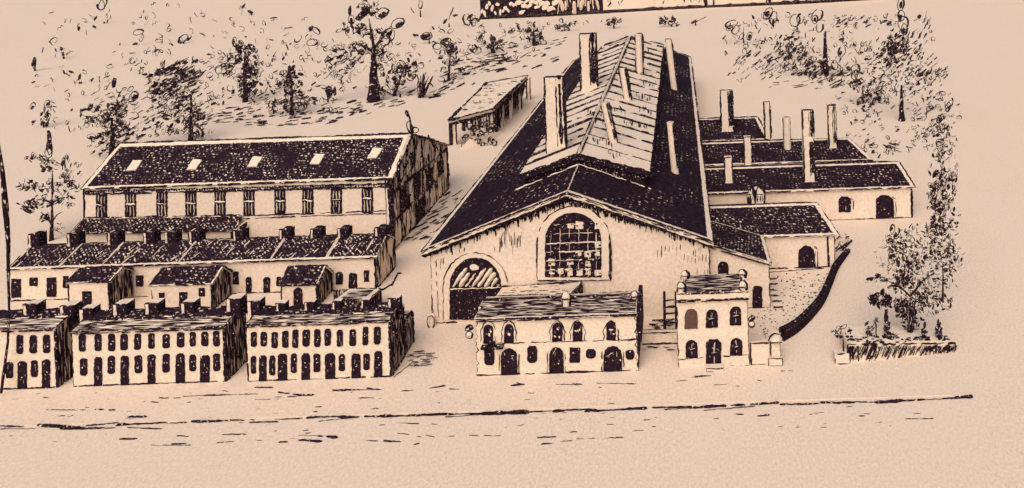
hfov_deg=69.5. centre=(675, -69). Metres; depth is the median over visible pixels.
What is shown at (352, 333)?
window
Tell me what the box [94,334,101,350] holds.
window
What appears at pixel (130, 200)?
window
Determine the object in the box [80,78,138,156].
leafy tree
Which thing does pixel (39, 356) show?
terrace block
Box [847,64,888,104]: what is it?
bush
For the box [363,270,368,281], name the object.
window
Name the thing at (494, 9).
wall
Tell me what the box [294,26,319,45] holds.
field shrub
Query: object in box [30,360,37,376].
window
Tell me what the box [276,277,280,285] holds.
window
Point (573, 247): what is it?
window
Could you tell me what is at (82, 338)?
window
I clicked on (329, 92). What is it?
field shrub
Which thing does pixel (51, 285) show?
door
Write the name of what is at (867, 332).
shrub
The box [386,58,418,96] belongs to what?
sapling
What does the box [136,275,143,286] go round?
window
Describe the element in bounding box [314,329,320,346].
window
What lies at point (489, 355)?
window
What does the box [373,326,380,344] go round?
window
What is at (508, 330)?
window
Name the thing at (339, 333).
window
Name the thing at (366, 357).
window
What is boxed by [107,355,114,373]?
window
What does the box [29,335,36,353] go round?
window
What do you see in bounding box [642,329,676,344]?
garden wall
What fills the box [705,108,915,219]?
long shed
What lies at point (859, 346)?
planter
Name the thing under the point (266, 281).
door
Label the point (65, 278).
window
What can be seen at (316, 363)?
window
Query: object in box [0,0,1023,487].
ground
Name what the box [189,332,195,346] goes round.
window
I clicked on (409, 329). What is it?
lean to
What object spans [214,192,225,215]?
window
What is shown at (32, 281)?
window
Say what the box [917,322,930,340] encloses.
shrub
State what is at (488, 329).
window
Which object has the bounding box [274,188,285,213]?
window
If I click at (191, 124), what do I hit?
spreading tree
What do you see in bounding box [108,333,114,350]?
window
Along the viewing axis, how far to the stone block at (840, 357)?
56.01 m
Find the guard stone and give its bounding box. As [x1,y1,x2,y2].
[427,313,435,327]
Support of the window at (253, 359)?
in the terrace block at (338, 338)
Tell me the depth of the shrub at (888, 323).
57.44 m
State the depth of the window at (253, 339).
56.25 m
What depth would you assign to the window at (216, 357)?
56.33 m
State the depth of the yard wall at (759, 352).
56.31 m
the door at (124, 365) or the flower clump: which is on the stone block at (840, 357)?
the flower clump
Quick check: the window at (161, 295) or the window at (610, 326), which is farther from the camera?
the window at (161, 295)
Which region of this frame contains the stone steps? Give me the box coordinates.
[769,274,782,307]
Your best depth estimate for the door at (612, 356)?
56.00 m
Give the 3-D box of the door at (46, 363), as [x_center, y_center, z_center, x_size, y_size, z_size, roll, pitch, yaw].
[-49.764,34.924,56.282,0.730,2.313,0.079,-2,0,0]
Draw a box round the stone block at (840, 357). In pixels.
[833,349,848,364]
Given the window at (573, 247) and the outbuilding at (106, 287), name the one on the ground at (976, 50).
the outbuilding at (106, 287)
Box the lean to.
[403,310,414,355]
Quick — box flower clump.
[831,324,851,351]
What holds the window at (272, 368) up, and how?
in the terrace block at (338, 338)
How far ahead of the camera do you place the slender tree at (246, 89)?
156.94 m
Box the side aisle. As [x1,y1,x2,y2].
[709,220,771,307]
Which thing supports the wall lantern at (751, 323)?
attached to the narrow house
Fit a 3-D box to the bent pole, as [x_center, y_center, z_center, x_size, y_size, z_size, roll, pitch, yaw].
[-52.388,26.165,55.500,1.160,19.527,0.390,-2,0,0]
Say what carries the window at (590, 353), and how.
in the front office
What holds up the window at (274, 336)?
in the terrace block at (338, 338)
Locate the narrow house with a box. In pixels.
[676,269,749,371]
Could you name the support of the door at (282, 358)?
in the terrace block at (338, 338)
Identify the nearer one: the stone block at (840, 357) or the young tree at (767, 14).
the stone block at (840, 357)
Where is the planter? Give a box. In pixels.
[840,325,956,362]
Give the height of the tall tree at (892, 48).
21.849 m
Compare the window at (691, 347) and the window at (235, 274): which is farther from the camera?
the window at (235, 274)
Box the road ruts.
[38,370,933,445]
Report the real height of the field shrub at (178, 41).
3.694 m
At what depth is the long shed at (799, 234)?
73.14 m
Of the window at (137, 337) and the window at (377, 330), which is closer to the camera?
the window at (377, 330)
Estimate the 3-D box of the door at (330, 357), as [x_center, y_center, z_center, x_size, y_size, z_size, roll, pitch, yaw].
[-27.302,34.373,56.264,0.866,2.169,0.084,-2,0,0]
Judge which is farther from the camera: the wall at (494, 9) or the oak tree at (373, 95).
the wall at (494, 9)
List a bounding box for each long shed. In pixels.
[699,88,771,141]
[702,103,872,166]
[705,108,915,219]
[709,182,839,269]
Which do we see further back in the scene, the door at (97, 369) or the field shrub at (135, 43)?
the field shrub at (135, 43)
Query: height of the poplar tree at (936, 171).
18.476 m
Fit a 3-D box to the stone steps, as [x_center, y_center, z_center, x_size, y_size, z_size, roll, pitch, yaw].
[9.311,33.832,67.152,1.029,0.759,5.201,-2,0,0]
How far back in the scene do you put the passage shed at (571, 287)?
62.70 m
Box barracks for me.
[80,110,449,247]
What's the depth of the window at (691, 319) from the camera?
56.21 m
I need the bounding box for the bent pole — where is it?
[0,146,10,393]
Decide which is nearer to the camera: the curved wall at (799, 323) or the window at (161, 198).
the curved wall at (799, 323)
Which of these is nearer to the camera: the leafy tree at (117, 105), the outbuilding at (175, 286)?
the outbuilding at (175, 286)
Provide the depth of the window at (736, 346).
56.21 m
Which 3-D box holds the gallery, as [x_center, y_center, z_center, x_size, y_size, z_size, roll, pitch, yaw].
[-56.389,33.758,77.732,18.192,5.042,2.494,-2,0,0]
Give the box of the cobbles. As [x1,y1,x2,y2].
[757,267,826,336]
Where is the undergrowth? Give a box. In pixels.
[31,2,961,245]
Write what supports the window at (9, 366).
in the terrace block at (39, 356)
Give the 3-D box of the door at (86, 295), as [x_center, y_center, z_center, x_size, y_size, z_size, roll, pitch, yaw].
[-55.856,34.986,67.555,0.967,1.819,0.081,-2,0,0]
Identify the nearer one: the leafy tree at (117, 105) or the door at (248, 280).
the door at (248, 280)
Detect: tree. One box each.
[16,130,82,240]
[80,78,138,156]
[133,34,206,139]
[214,37,258,102]
[266,65,312,116]
[317,0,404,102]
[723,20,751,42]
[763,7,807,58]
[783,9,857,76]
[862,0,948,121]
[865,197,958,332]
[916,100,962,301]
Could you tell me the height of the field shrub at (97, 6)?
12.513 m
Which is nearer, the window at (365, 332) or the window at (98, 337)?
the window at (365, 332)
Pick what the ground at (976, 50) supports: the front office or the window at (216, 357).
the front office
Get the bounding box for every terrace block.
[0,299,78,389]
[59,293,246,386]
[245,294,404,381]
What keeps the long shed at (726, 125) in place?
on the ground at (976, 50)
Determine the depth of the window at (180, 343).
56.33 m
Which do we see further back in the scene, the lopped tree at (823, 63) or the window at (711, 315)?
the lopped tree at (823, 63)
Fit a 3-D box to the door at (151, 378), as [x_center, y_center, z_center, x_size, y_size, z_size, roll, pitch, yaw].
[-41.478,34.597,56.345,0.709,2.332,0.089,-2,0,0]
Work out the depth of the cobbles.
67.11 m
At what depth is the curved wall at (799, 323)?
63.28 m
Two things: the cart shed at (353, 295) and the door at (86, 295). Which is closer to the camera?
the cart shed at (353, 295)
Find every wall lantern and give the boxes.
[465,324,473,338]
[748,315,755,327]
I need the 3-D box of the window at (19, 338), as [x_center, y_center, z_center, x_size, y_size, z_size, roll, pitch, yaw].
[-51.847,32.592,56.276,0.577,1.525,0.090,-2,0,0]
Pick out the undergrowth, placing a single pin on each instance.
(518, 28)
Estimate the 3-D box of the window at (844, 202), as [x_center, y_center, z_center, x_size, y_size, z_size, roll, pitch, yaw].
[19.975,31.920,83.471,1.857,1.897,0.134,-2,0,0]
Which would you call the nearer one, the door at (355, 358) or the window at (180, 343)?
the door at (355, 358)
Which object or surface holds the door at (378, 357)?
in the terrace block at (338, 338)
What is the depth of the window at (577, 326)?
56.00 m
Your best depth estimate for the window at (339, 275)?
70.53 m
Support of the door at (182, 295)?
in the outbuilding at (175, 286)
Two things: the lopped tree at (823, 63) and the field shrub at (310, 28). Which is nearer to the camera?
the lopped tree at (823, 63)
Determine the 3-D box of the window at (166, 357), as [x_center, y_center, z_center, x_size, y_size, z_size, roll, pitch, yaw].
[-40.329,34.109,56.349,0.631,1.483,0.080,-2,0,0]
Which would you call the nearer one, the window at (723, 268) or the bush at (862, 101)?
the window at (723, 268)
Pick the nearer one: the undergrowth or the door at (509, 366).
the door at (509, 366)
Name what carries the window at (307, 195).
in the barracks
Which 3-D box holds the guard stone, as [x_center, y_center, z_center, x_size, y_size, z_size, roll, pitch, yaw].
[-21.762,34.696,63.542,0.740,1.319,0.773,-2,0,0]
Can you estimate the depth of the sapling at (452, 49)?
175.55 m
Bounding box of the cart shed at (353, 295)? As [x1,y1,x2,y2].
[333,287,381,302]
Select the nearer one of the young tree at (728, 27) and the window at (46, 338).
the window at (46, 338)
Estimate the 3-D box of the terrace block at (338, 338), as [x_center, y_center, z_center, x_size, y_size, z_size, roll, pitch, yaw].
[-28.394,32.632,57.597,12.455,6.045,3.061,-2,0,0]
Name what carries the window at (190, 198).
in the barracks
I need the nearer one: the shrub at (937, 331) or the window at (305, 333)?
the window at (305, 333)
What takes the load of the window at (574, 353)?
in the front office
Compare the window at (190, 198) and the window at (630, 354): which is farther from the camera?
the window at (190, 198)
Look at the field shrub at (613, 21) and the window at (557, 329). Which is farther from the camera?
the field shrub at (613, 21)
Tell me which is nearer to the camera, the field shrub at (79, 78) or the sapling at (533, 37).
the field shrub at (79, 78)
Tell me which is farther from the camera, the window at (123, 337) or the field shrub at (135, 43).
the field shrub at (135, 43)
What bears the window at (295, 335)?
in the terrace block at (338, 338)
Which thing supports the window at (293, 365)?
in the terrace block at (338, 338)
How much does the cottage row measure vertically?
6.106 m
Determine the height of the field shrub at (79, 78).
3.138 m
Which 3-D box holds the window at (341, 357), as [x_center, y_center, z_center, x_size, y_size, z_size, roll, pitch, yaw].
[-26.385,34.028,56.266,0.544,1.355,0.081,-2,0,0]
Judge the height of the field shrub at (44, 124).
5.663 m
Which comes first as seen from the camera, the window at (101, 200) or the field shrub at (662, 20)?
the window at (101, 200)
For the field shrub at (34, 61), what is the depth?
207.69 m
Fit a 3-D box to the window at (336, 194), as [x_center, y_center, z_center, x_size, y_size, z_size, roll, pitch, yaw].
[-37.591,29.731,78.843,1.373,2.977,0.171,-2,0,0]
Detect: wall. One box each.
[480,0,860,19]
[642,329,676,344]
[750,340,768,364]
[779,248,850,340]
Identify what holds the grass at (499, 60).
on the ground at (976, 50)
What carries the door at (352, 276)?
in the cottage row
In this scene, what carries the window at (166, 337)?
in the terrace block at (154, 341)
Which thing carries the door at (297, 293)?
in the outbuilding at (300, 284)
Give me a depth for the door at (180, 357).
56.33 m
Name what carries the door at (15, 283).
in the cottage row
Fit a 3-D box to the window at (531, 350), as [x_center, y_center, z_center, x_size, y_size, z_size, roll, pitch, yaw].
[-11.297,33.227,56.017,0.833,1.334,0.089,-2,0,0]
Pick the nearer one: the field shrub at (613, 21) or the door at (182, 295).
the door at (182, 295)
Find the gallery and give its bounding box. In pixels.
[70,214,246,242]
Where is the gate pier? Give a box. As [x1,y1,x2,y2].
[768,330,783,365]
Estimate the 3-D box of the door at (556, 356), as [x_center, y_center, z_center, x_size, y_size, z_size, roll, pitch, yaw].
[-9.402,33.704,56.018,1.532,2.088,0.106,-2,0,0]
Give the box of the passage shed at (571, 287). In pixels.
[494,281,582,296]
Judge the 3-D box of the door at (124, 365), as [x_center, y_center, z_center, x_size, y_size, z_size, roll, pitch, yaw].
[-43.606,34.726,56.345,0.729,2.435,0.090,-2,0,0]
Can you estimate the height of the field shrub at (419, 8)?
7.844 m
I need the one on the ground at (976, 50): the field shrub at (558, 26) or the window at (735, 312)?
the field shrub at (558, 26)
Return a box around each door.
[11,279,20,297]
[17,361,26,388]
[41,359,50,388]
[46,277,56,296]
[82,291,91,306]
[93,357,102,385]
[120,355,128,385]
[147,354,155,383]
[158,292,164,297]
[175,353,184,382]
[179,292,187,305]
[200,355,209,382]
[245,277,251,293]
[259,355,266,381]
[263,277,270,292]
[277,354,287,380]
[293,287,302,304]
[301,353,309,379]
[325,353,335,378]
[348,273,357,287]
[351,353,360,378]
[374,351,382,377]
[499,348,519,374]
[547,347,565,373]
[601,346,624,371]
[706,339,721,363]
[752,286,762,307]
[798,245,818,267]
[876,195,896,218]
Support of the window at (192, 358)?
in the terrace block at (154, 341)
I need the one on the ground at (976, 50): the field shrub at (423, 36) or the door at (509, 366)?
the field shrub at (423, 36)
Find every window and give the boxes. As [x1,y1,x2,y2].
[5,362,13,377]
[16,335,23,353]
[29,277,37,285]
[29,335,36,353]
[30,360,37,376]
[43,335,49,352]
[63,276,68,287]
[78,335,85,351]
[80,358,87,375]
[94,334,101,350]
[96,192,107,216]
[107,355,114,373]
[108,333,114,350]
[120,334,127,349]
[125,192,136,216]
[134,333,140,349]
[134,355,142,372]
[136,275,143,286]
[148,333,154,348]
[156,191,167,215]
[162,334,169,347]
[162,353,169,372]
[176,332,184,347]
[185,190,196,215]
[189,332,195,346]
[189,355,195,370]
[198,288,204,296]
[201,332,208,345]
[213,331,219,346]
[213,353,219,370]
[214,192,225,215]
[233,271,238,284]
[243,189,254,215]
[250,332,256,346]
[250,356,255,373]
[260,332,266,346]
[269,355,275,375]
[271,332,277,347]
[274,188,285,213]
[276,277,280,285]
[282,330,288,347]
[290,353,296,372]
[292,329,298,347]
[302,190,313,214]
[302,329,309,346]
[313,353,320,371]
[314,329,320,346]
[324,329,330,345]
[330,189,341,213]
[335,272,342,284]
[336,330,342,346]
[338,354,344,370]
[349,329,355,345]
[361,186,372,212]
[362,327,368,344]
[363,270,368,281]
[363,353,369,369]
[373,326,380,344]
[480,322,495,343]
[484,350,494,364]
[501,321,516,342]
[527,346,536,362]
[545,213,601,277]
[549,320,565,341]
[569,320,585,341]
[569,347,579,362]
[586,349,595,358]
[602,320,618,341]
[625,350,634,359]
[684,309,697,328]
[685,340,697,357]
[706,309,717,327]
[718,261,728,273]
[729,306,740,325]
[730,338,742,355]
[838,196,853,211]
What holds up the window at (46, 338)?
in the terrace block at (39, 356)
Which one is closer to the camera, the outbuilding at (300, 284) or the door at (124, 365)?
the door at (124, 365)
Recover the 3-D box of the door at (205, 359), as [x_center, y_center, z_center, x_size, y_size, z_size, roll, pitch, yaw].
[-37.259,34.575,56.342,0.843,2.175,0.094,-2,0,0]
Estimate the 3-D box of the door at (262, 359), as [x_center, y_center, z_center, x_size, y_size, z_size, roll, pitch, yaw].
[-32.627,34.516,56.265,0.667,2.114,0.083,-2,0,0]
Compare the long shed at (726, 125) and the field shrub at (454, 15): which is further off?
the field shrub at (454, 15)
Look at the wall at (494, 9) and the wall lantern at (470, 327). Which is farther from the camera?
the wall at (494, 9)
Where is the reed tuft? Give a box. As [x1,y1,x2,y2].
[417,75,432,97]
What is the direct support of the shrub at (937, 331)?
in the planter
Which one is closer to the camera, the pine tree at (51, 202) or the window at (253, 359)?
the window at (253, 359)
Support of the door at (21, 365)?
in the terrace block at (39, 356)
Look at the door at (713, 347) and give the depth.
56.21 m
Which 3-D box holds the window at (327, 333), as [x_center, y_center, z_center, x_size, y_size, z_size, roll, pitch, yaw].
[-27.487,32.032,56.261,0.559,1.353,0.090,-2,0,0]
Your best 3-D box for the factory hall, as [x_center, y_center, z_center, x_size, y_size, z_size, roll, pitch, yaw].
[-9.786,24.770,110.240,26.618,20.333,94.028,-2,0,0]
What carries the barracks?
on the ground at (976, 50)
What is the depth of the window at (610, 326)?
56.00 m
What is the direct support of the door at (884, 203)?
in the long shed at (861, 190)
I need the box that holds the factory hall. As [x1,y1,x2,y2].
[420,31,713,323]
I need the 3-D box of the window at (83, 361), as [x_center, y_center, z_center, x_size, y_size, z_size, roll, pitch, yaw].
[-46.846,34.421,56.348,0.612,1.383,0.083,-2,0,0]
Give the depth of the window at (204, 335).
56.33 m
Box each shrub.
[30,100,55,127]
[31,57,36,70]
[42,41,72,58]
[74,73,81,83]
[96,0,110,23]
[119,29,143,45]
[161,34,188,43]
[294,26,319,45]
[315,85,335,101]
[411,1,422,16]
[420,32,432,43]
[443,8,472,26]
[554,21,576,31]
[605,17,622,28]
[659,15,679,26]
[864,321,878,337]
[872,318,878,335]
[882,309,898,339]
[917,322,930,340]
[935,319,944,339]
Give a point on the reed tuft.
(421, 84)
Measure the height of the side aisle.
6.280 m
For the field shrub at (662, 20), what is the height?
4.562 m
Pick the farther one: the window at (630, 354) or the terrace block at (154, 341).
the terrace block at (154, 341)
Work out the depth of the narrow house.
56.27 m
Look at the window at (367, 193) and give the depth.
78.88 m
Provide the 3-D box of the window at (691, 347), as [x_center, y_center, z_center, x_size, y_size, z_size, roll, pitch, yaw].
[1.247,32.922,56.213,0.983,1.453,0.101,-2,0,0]
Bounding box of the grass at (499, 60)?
[105,16,950,376]
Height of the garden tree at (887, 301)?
12.195 m
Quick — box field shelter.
[447,75,530,144]
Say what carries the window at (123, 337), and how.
in the terrace block at (154, 341)
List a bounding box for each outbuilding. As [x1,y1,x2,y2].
[65,265,133,309]
[148,265,232,306]
[278,264,333,305]
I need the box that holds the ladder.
[663,291,676,328]
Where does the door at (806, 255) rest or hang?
in the long shed at (799, 234)
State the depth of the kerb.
51.88 m
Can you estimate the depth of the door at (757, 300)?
64.68 m
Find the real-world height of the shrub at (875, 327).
2.270 m
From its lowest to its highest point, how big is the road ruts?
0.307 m
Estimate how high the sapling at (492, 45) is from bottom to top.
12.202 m
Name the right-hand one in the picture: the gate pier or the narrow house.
the gate pier
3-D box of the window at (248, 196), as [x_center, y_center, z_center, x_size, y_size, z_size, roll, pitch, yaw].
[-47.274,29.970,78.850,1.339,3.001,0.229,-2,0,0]
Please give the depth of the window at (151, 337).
56.33 m
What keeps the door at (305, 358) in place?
in the terrace block at (338, 338)
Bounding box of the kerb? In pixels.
[0,393,972,429]
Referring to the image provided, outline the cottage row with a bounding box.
[6,224,396,301]
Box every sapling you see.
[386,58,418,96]
[432,37,461,78]
[467,14,502,53]
[508,21,546,45]
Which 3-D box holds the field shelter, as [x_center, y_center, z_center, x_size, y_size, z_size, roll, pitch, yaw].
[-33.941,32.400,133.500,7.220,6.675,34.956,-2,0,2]
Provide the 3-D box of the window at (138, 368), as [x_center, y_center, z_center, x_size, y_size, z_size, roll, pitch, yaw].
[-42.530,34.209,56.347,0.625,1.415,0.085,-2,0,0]
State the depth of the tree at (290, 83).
143.80 m
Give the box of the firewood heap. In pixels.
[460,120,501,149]
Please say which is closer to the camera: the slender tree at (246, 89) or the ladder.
the ladder
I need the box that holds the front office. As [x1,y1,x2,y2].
[472,285,643,375]
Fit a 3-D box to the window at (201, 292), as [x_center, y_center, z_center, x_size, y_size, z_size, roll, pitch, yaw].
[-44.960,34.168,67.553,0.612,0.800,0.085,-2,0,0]
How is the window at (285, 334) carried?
in the terrace block at (338, 338)
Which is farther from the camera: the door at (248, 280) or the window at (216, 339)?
the door at (248, 280)
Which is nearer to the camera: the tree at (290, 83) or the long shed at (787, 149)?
the long shed at (787, 149)
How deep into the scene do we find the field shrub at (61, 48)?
229.07 m

